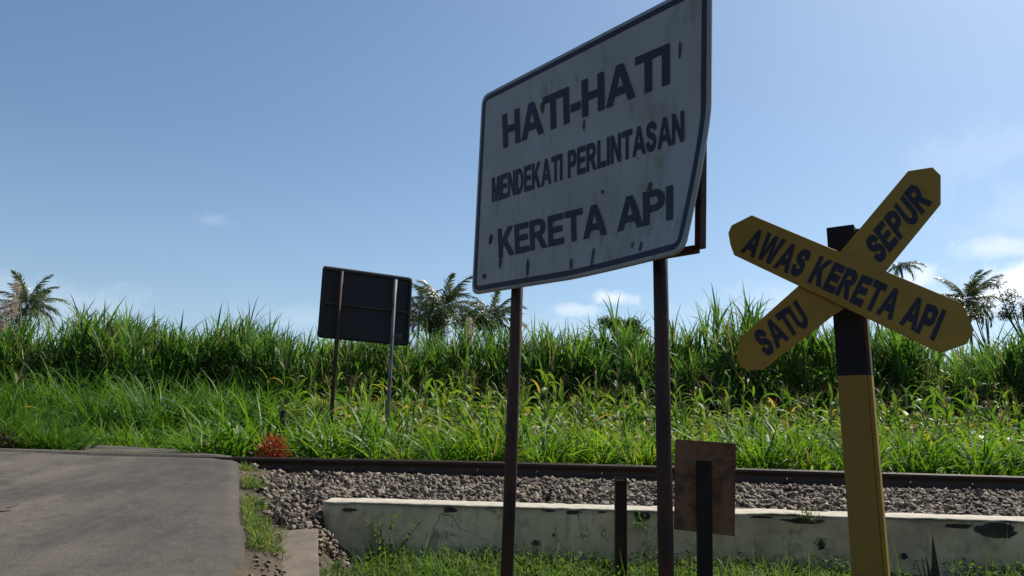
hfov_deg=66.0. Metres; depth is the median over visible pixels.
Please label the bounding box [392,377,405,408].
corn plant
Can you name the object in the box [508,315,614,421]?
sugarcane clump
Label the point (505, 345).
sugarcane clump
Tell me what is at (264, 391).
grass clump
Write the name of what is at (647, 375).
sugarcane clump
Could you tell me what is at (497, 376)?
sugarcane clump
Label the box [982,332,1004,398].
sugarcane clump
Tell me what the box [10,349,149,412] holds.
grass clump
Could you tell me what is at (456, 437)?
grass tuft
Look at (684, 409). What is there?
corn plant
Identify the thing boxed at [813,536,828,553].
wall weed
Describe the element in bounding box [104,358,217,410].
grass clump
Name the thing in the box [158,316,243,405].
sugarcane clump
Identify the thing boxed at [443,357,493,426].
sugarcane clump
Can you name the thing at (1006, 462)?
grass tuft
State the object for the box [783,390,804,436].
corn plant
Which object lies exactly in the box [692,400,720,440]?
corn plant
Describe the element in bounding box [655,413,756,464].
grass tuft
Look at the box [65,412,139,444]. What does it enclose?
grass clump
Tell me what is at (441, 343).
sugarcane clump
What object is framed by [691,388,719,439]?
corn plant
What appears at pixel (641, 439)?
grass tuft
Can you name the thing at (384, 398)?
corn plant
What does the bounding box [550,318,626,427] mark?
sugarcane clump
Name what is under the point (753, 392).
corn plant
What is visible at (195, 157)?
sky
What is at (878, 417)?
corn plant
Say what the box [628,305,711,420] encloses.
sugarcane clump
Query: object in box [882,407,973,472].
grass tuft
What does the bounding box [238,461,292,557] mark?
roadside grass
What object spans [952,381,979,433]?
corn plant
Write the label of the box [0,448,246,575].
road
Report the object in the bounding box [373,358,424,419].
sugarcane clump
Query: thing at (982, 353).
sugarcane clump
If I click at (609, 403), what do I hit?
corn plant
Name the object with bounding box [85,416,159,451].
grass clump
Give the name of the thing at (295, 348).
sugarcane clump
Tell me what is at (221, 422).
grass tuft
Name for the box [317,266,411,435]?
warning sign
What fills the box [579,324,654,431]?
sugarcane clump
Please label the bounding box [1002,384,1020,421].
corn plant
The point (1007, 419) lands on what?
corn plant
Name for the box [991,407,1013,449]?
corn plant
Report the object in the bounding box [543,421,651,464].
grass tuft
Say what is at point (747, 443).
grass tuft
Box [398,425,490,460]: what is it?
grass tuft
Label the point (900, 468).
grass tuft
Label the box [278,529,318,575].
concrete slab
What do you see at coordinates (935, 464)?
grass tuft
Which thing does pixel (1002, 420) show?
corn plant
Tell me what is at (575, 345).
sugarcane clump
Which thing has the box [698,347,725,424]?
sugarcane clump
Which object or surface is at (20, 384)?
grass clump
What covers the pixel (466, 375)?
corn plant
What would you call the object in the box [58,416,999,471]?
field grass
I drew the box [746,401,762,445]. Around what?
corn plant
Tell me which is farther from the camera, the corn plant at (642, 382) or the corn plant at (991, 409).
the corn plant at (642, 382)
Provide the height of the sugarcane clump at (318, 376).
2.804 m
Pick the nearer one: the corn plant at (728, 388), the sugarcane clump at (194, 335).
the corn plant at (728, 388)
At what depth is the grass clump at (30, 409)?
10.90 m
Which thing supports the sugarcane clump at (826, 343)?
on the ground at (245, 570)
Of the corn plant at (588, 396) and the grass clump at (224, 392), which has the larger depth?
the grass clump at (224, 392)
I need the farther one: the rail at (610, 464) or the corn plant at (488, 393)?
the corn plant at (488, 393)
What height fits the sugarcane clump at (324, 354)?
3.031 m
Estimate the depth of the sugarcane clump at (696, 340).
21.61 m
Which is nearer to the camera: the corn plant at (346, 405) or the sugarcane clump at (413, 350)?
the corn plant at (346, 405)
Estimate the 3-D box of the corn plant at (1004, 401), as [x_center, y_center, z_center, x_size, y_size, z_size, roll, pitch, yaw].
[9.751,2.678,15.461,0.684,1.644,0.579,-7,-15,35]
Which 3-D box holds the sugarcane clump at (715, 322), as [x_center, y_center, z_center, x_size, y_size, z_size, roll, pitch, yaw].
[6.077,2.135,21.710,3.282,4.797,3.678,-3,-13,20]
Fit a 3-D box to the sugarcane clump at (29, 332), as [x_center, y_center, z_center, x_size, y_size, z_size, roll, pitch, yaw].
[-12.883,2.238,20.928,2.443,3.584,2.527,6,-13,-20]
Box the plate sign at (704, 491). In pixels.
[674,439,735,575]
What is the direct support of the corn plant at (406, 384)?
on the ground at (245, 570)
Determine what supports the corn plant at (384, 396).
on the ground at (245, 570)
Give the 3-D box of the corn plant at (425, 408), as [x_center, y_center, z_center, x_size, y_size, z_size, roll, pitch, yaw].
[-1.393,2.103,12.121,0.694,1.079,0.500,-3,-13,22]
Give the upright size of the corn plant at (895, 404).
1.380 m
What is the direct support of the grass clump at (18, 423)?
on the ground at (245, 570)
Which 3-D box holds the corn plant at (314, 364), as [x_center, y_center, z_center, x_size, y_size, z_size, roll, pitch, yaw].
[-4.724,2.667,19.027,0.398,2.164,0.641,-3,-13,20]
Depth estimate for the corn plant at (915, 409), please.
15.56 m
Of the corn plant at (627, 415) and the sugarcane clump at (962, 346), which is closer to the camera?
the corn plant at (627, 415)
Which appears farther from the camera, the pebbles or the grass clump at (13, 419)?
the grass clump at (13, 419)
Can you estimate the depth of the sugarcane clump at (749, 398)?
20.09 m
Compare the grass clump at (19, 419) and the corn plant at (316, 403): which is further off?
the corn plant at (316, 403)
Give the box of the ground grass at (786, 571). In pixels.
[319,534,1023,575]
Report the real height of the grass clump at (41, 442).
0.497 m
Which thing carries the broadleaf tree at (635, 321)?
on the ground at (245, 570)
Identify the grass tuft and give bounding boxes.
[142,399,289,453]
[154,387,293,450]
[172,413,268,456]
[183,392,303,456]
[245,399,363,457]
[257,417,408,458]
[283,405,388,457]
[285,404,362,451]
[286,429,363,458]
[296,402,418,458]
[318,417,451,459]
[324,388,442,457]
[339,399,445,455]
[348,408,481,459]
[353,428,436,459]
[388,403,492,457]
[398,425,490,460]
[413,396,526,456]
[421,401,499,459]
[431,395,549,459]
[432,414,504,460]
[435,417,549,461]
[455,413,540,461]
[456,387,607,461]
[479,405,603,462]
[501,417,602,462]
[519,405,600,456]
[530,419,619,463]
[539,403,633,463]
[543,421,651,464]
[569,421,641,464]
[576,422,674,465]
[578,412,684,464]
[583,407,713,465]
[604,438,692,465]
[609,408,716,459]
[641,432,674,464]
[643,418,805,468]
[652,404,758,462]
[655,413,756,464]
[687,431,770,468]
[700,413,802,467]
[712,410,825,467]
[719,409,838,469]
[721,405,839,469]
[736,431,801,469]
[741,394,842,465]
[760,432,842,469]
[784,418,917,471]
[785,427,843,470]
[794,417,924,471]
[798,425,841,468]
[817,419,939,471]
[823,433,935,472]
[876,410,1001,472]
[879,434,966,473]
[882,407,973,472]
[889,437,982,473]
[892,432,998,473]
[894,423,985,473]
[902,424,1023,474]
[913,421,1023,475]
[925,427,1023,472]
[963,435,1020,474]
[966,441,1023,475]
[970,442,1023,475]
[987,421,1023,467]
[991,444,1023,469]
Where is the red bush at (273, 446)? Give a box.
[250,430,292,456]
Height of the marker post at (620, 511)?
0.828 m
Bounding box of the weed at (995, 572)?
[985,562,1001,575]
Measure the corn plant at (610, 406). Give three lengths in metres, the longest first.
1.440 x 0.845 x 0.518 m
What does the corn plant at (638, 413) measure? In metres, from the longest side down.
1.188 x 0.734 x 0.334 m
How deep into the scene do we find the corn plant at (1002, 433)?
12.28 m
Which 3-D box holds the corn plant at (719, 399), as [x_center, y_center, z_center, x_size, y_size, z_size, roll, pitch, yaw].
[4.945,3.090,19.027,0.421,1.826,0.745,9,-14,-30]
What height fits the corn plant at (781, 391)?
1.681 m
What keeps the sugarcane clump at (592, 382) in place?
on the ground at (245, 570)
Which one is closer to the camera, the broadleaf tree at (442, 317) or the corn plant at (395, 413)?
the corn plant at (395, 413)
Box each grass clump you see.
[0,360,38,395]
[0,362,102,400]
[0,364,103,416]
[0,371,112,429]
[0,379,125,416]
[0,381,103,439]
[0,387,45,422]
[0,391,61,420]
[0,394,76,427]
[0,398,45,437]
[0,400,60,446]
[0,402,58,442]
[0,405,46,446]
[0,410,73,445]
[0,412,63,448]
[1,360,68,404]
[1,376,53,404]
[1,390,54,416]
[1,413,100,449]
[1,419,71,448]
[2,385,88,431]
[2,405,52,428]
[5,367,94,402]
[6,425,92,449]
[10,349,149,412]
[11,411,108,449]
[14,399,78,437]
[15,417,95,444]
[19,358,147,407]
[21,408,104,445]
[23,371,162,432]
[24,367,208,410]
[27,378,123,433]
[28,416,117,449]
[42,385,153,439]
[46,404,114,437]
[57,375,229,438]
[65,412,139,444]
[68,373,248,434]
[69,380,184,431]
[73,378,246,437]
[76,365,212,404]
[78,371,212,411]
[78,420,172,445]
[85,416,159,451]
[98,418,195,451]
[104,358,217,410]
[106,412,195,449]
[107,370,233,407]
[129,380,277,422]
[138,364,284,417]
[145,417,209,449]
[151,374,276,404]
[152,368,303,437]
[154,416,243,448]
[155,377,287,438]
[161,411,215,445]
[182,414,259,438]
[186,378,310,436]
[190,370,315,418]
[194,375,343,430]
[213,369,321,412]
[214,420,298,438]
[217,383,342,435]
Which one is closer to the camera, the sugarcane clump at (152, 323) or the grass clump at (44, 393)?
the grass clump at (44, 393)
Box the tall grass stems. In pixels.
[322,518,1019,575]
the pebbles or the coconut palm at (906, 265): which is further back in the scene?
the coconut palm at (906, 265)
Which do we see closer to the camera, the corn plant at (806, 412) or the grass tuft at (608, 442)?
the grass tuft at (608, 442)
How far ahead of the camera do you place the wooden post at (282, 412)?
10.12 m
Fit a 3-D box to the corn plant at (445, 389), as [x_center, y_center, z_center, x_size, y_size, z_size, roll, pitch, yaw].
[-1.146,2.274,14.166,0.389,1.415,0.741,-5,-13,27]
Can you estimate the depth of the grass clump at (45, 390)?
16.41 m
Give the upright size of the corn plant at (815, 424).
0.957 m
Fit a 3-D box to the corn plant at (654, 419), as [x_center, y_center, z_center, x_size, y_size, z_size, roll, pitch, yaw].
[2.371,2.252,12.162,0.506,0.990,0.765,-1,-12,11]
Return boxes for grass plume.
[0,299,14,338]
[1,280,22,384]
[462,317,475,399]
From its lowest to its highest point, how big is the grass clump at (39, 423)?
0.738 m
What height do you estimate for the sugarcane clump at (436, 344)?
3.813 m
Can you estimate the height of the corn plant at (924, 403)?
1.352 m
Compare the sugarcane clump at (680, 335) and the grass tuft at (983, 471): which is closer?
the grass tuft at (983, 471)
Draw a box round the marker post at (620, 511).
[614,477,626,575]
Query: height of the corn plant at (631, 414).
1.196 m
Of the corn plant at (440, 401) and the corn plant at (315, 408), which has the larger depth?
the corn plant at (440, 401)
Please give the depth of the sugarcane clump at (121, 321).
22.60 m
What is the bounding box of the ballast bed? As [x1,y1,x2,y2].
[250,463,1023,571]
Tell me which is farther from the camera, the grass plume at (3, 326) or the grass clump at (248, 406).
the grass plume at (3, 326)
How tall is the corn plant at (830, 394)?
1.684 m
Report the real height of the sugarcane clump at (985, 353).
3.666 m
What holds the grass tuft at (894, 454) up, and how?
on the ground at (245, 570)
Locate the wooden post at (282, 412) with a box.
[277,410,286,455]
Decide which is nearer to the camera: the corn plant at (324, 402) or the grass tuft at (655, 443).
the grass tuft at (655, 443)
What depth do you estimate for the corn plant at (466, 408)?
12.78 m
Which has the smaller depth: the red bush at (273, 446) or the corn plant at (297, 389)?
the red bush at (273, 446)
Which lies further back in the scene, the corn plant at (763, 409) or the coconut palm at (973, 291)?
the coconut palm at (973, 291)
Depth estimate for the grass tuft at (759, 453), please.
9.54 m
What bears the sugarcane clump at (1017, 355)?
on the ground at (245, 570)
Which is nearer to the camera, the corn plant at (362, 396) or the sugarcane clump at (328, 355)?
the corn plant at (362, 396)
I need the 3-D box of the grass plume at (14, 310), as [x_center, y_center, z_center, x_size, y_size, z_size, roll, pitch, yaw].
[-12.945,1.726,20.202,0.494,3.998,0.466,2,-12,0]
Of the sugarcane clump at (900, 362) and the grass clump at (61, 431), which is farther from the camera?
the sugarcane clump at (900, 362)
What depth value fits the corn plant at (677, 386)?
17.66 m
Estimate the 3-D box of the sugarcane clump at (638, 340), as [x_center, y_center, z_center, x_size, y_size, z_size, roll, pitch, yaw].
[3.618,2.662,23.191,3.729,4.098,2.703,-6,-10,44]
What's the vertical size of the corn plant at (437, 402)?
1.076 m
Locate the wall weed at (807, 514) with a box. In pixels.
[793,505,821,522]
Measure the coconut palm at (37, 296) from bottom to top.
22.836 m
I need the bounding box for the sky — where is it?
[0,0,1023,429]
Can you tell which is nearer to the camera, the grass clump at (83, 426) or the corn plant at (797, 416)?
the grass clump at (83, 426)
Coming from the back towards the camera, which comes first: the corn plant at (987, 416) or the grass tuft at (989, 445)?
the corn plant at (987, 416)
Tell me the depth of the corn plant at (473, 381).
16.84 m
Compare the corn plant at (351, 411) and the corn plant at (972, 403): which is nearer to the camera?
the corn plant at (351, 411)
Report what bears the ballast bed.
on the ground at (245, 570)
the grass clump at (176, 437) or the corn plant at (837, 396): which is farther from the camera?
the corn plant at (837, 396)
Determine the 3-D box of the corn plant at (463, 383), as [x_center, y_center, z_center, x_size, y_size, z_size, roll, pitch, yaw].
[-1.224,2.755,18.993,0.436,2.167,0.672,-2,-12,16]
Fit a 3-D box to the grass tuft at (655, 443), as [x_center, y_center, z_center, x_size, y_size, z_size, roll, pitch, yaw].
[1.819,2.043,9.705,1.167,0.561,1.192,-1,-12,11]
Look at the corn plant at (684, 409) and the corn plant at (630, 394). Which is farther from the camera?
the corn plant at (630, 394)
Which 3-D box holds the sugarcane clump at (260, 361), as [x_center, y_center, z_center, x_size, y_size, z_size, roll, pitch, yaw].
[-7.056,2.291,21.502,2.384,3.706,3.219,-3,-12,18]
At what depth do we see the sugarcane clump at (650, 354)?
21.37 m
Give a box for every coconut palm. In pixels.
[0,270,69,331]
[410,272,475,340]
[410,289,448,348]
[454,291,530,347]
[887,260,926,280]
[934,269,1012,350]
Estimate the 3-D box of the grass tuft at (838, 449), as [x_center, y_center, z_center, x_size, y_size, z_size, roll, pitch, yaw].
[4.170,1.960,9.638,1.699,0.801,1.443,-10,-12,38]
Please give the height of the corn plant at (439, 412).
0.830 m
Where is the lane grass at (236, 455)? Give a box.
[77,433,241,456]
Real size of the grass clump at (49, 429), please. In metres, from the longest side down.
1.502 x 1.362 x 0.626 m
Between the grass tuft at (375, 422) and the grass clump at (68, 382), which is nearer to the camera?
the grass tuft at (375, 422)
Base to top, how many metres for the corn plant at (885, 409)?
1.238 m
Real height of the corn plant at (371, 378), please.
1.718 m
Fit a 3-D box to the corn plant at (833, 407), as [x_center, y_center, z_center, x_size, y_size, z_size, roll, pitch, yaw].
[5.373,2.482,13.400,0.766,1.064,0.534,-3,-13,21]
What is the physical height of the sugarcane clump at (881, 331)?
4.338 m
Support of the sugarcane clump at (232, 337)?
on the ground at (245, 570)
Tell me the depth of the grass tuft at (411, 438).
10.41 m
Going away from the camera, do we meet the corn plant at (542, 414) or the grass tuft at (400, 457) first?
the grass tuft at (400, 457)
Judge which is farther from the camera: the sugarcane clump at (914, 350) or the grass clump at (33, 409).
the sugarcane clump at (914, 350)
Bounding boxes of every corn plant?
[0,377,22,408]
[2,365,42,414]
[270,358,296,405]
[278,374,306,425]
[287,375,305,402]
[294,394,341,429]
[299,383,327,407]
[301,364,322,408]
[303,394,334,433]
[305,374,352,421]
[306,357,317,396]
[316,369,343,417]
[318,398,337,428]
[326,376,367,428]
[328,393,364,432]
[330,355,350,401]
[338,399,371,437]
[350,374,364,414]
[352,390,375,426]
[353,366,382,417]
[355,383,364,425]
[358,376,369,420]
[359,387,370,426]
[369,384,398,420]
[371,375,385,415]
[376,380,396,431]
[378,358,405,416]
[382,396,412,442]
[382,398,410,425]
[385,363,410,414]
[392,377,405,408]
[395,392,443,439]
[399,395,434,439]
[401,364,412,425]
[401,374,433,419]
[402,384,432,422]
[403,380,418,429]
[419,368,431,415]
[422,368,432,427]
[422,381,447,420]
[426,393,459,433]
[427,378,441,423]
[427,391,455,434]
[427,408,442,430]
[430,376,464,429]
[448,370,460,416]
[448,375,495,431]
[449,362,470,410]
[450,362,481,408]
[450,393,465,428]
[457,404,493,429]
[458,369,482,428]
[458,398,489,435]
[462,374,474,420]
[481,377,498,427]
[481,384,500,420]
[485,396,524,438]
[491,382,504,428]
[491,399,505,426]
[496,381,507,420]
[502,397,527,435]
[519,383,527,413]
[519,383,533,417]
[519,387,529,423]
[520,376,535,425]
[524,400,556,437]
[527,379,548,434]
[528,400,554,439]
[533,374,551,405]
[534,369,553,422]
[535,399,563,444]
[545,372,558,424]
[549,372,568,429]
[550,404,572,442]
[552,387,567,431]
[559,390,584,421]
[564,394,584,438]
[570,376,590,420]
[570,383,603,435]
[571,398,608,440]
[573,385,587,445]
[584,398,615,444]
[586,380,591,417]
[589,369,608,424]
[589,383,621,439]
[589,391,606,434]
[597,382,622,432]
[598,378,635,441]
[600,388,628,428]
[605,365,628,433]
[613,384,629,434]
[614,392,646,436]
[616,397,639,441]
[618,396,651,441]
[622,389,648,431]
[627,383,645,418]
[627,387,652,432]
[631,392,648,442]
[638,376,653,434]
[641,371,648,420]
[652,407,680,432]
[670,373,693,427]
[671,371,684,426]
[671,388,697,434]
[671,396,689,436]
[674,398,701,438]
[683,386,699,435]
[684,384,696,418]
[687,377,712,433]
[688,390,718,430]
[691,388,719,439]
[691,401,714,435]
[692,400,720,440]
[700,367,729,436]
[707,379,730,431]
[714,393,727,433]
[714,396,746,436]
[719,385,739,437]
[720,374,730,435]
[732,400,746,444]
[734,375,747,434]
[744,407,774,436]
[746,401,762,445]
[747,386,763,435]
[757,401,790,443]
[758,384,768,423]
[760,395,767,433]
[761,382,791,434]
[761,394,782,435]
[762,397,789,431]
[772,381,798,444]
[780,384,806,440]
[781,399,811,432]
[781,417,806,443]
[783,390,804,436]
[788,389,826,441]
[789,399,823,434]
[800,392,832,427]
[801,414,830,444]
[804,404,840,441]
[810,394,819,427]
[817,389,839,428]
[820,409,840,439]
[822,382,838,418]
[834,393,841,437]
[874,384,884,424]
[875,378,904,408]
[875,392,891,437]
[879,398,910,449]
[881,384,918,441]
[881,399,906,438]
[886,391,904,442]
[893,392,911,427]
[898,385,921,437]
[905,387,929,430]
[910,382,931,429]
[912,393,944,437]
[913,406,935,429]
[914,410,943,450]
[917,395,931,427]
[924,390,959,447]
[927,386,941,427]
[928,408,956,448]
[930,373,954,417]
[932,383,951,432]
[939,396,960,441]
[944,406,986,448]
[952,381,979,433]
[955,417,988,446]
[963,391,989,445]
[965,386,980,439]
[968,377,988,418]
[973,403,1023,450]
[976,396,1014,436]
[979,398,1009,441]
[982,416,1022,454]
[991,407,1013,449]
[993,395,1007,430]
[998,383,1023,425]
[999,385,1012,431]
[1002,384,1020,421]
[1005,392,1022,437]
[1007,400,1023,444]
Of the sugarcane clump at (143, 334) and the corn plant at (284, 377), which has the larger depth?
the sugarcane clump at (143, 334)
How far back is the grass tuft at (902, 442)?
9.94 m
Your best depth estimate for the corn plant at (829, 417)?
12.39 m
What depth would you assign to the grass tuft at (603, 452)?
9.58 m
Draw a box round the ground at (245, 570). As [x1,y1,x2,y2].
[134,442,1018,575]
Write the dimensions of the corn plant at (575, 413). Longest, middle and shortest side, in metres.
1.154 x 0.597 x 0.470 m
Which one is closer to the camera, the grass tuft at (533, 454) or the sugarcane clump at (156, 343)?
the grass tuft at (533, 454)
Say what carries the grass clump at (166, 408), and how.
on the ground at (245, 570)
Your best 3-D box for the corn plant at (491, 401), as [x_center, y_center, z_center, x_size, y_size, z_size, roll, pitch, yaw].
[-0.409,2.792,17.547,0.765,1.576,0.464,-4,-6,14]
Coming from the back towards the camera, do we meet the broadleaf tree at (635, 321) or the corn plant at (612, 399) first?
the broadleaf tree at (635, 321)
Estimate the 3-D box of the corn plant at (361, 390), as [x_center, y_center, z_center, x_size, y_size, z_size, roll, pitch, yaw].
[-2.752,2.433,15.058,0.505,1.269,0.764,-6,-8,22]
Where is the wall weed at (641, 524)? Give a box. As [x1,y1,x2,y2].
[629,512,653,534]
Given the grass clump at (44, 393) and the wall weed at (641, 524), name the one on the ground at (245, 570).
the grass clump at (44, 393)
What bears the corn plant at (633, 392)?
on the ground at (245, 570)
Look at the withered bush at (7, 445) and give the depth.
9.10 m
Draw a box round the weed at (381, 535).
[364,510,421,558]
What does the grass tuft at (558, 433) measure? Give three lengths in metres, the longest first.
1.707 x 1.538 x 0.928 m
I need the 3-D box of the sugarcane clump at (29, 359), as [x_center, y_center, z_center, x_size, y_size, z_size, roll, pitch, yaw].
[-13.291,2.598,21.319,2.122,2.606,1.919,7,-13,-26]
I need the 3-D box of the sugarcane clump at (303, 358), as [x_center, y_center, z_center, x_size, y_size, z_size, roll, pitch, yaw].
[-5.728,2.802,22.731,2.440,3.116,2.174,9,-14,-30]
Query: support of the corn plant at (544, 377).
on the ground at (245, 570)
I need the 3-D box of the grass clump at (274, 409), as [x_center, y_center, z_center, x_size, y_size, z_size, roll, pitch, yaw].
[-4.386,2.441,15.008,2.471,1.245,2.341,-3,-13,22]
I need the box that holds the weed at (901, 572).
[890,568,911,575]
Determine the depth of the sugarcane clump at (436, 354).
20.50 m
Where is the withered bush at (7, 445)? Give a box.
[0,428,21,448]
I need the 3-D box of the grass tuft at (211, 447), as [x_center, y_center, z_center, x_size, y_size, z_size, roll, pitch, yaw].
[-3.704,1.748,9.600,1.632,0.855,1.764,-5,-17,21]
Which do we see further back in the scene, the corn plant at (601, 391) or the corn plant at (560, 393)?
the corn plant at (560, 393)
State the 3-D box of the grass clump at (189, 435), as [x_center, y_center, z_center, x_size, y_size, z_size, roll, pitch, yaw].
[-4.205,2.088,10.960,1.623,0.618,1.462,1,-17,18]
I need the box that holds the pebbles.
[241,472,958,575]
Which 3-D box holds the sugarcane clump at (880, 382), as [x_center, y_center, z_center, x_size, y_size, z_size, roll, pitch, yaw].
[8.765,2.493,20.734,3.332,4.172,3.112,0,-11,10]
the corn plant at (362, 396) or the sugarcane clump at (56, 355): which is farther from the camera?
the sugarcane clump at (56, 355)
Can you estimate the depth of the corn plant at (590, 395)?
18.88 m
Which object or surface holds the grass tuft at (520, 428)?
on the ground at (245, 570)
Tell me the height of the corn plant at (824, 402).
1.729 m
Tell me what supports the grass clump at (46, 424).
on the ground at (245, 570)
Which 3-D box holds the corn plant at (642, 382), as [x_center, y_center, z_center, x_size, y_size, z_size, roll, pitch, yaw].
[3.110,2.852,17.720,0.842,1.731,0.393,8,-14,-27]
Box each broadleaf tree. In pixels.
[410,297,454,346]
[447,303,506,346]
[596,315,649,339]
[965,300,1022,358]
[986,277,1023,339]
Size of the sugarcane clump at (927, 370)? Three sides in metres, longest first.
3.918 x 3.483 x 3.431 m
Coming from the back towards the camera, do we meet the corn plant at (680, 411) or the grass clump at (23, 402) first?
the corn plant at (680, 411)
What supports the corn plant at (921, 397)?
on the ground at (245, 570)
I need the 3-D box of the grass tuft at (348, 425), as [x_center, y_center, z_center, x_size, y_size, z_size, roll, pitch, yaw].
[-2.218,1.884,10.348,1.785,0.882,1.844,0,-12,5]
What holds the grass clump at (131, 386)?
on the ground at (245, 570)
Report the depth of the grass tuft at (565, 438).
10.35 m
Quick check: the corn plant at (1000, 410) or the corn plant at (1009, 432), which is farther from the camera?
the corn plant at (1000, 410)
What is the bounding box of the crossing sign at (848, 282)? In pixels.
[728,167,973,575]
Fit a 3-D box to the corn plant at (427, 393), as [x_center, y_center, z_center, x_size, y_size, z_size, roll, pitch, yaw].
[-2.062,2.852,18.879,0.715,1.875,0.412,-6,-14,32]
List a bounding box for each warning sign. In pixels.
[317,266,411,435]
[472,0,712,575]
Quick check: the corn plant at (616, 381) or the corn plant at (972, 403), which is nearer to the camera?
the corn plant at (972, 403)
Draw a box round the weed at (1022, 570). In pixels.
[1018,561,1023,575]
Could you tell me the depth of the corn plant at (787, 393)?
14.92 m
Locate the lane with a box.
[77,444,211,453]
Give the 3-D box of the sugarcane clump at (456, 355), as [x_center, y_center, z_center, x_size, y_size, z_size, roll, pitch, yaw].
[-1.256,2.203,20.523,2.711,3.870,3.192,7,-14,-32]
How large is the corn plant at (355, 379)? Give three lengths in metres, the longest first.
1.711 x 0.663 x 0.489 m
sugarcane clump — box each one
[0,301,51,376]
[0,307,65,393]
[0,313,42,393]
[2,329,86,394]
[2,344,33,385]
[14,296,126,395]
[29,298,109,388]
[40,304,136,362]
[62,301,151,377]
[64,301,162,395]
[69,322,156,397]
[92,311,172,393]
[98,310,221,405]
[100,324,164,400]
[112,302,176,343]
[132,323,188,398]
[140,333,194,386]
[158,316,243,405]
[161,339,235,393]
[162,322,214,363]
[187,303,275,396]
[200,324,252,384]
[210,295,302,381]
[210,317,289,402]
[211,311,292,396]
[243,333,324,404]
[247,329,314,386]
[250,319,327,406]
[270,338,342,417]
[286,324,377,419]
[294,335,379,419]
[295,340,324,380]
[299,339,339,418]
[312,338,360,386]
[321,316,436,412]
[326,340,410,412]
[364,337,465,417]
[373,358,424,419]
[387,338,423,387]
[407,328,469,420]
[409,307,505,424]
[411,328,461,426]
[412,328,461,388]
[417,330,462,352]
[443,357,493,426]
[454,319,530,389]
[471,344,536,429]
[478,316,540,405]
[492,318,577,419]
[502,328,539,385]
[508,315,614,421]
[520,326,579,427]
[524,325,573,385]
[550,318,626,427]
[551,322,601,378]
[558,341,614,421]
[566,293,651,384]
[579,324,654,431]
[581,338,628,432]
[592,316,678,432]
[600,313,652,386]
[609,317,680,391]
[617,347,681,433]
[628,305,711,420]
[641,314,727,420]
[648,315,702,365]
[650,340,723,426]
[672,281,788,409]
[685,303,802,438]
[685,335,760,436]
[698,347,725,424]
[707,295,810,431]
[733,317,821,430]
[763,307,917,434]
[769,329,836,429]
[787,326,836,426]
[791,320,910,436]
[869,322,958,388]
[869,323,999,427]
[870,331,936,439]
[871,323,961,428]
[871,330,964,426]
[920,353,993,437]
[927,349,971,386]
[929,338,1005,388]
[929,356,988,405]
[935,349,990,443]
[941,338,1010,421]
[942,345,1022,432]
[946,334,1020,391]
[971,320,1023,439]
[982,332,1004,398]
[985,327,1023,425]
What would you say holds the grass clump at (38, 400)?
on the ground at (245, 570)
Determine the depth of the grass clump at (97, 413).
14.42 m
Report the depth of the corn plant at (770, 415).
12.86 m
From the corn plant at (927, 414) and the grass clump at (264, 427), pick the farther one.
the corn plant at (927, 414)
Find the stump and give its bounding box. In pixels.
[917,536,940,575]
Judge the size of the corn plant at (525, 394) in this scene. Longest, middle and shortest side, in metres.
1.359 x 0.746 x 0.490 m
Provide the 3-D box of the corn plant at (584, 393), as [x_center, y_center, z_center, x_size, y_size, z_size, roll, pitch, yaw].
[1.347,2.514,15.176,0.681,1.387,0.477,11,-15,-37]
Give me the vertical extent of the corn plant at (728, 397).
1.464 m
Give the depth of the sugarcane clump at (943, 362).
22.22 m
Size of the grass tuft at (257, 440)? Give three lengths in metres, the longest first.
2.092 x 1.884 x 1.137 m
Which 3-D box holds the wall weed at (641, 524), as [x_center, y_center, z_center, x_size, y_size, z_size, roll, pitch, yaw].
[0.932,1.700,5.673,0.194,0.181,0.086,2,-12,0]
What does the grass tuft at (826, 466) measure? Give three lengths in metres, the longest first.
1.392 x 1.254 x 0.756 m
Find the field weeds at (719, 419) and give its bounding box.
[267,384,1023,460]
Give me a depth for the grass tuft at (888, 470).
9.49 m
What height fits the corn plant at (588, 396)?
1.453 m
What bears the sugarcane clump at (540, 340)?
on the ground at (245, 570)
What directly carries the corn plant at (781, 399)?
on the ground at (245, 570)
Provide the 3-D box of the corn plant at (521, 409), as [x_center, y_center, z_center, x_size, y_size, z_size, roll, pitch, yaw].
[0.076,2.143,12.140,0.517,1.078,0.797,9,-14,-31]
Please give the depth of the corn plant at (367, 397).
13.85 m
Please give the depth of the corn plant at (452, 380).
17.58 m
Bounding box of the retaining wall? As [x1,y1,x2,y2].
[322,498,1023,575]
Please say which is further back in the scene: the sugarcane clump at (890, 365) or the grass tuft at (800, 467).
the sugarcane clump at (890, 365)
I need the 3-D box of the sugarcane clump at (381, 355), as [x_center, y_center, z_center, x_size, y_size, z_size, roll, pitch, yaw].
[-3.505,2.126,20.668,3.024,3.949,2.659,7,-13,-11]
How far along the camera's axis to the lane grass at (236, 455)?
10.79 m
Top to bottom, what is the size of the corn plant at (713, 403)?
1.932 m
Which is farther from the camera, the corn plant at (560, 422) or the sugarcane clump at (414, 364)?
the sugarcane clump at (414, 364)
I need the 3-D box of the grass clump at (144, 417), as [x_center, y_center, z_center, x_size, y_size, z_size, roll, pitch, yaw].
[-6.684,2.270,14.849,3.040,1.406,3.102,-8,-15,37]
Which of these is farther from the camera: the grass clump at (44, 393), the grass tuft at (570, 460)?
the grass clump at (44, 393)
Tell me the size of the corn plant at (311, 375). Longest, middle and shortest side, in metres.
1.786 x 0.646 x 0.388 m
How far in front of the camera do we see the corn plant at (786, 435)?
12.37 m
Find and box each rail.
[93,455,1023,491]
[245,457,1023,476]
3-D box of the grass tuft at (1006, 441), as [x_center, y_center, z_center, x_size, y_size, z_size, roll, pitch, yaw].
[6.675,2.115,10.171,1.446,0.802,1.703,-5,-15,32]
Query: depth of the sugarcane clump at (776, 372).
20.40 m

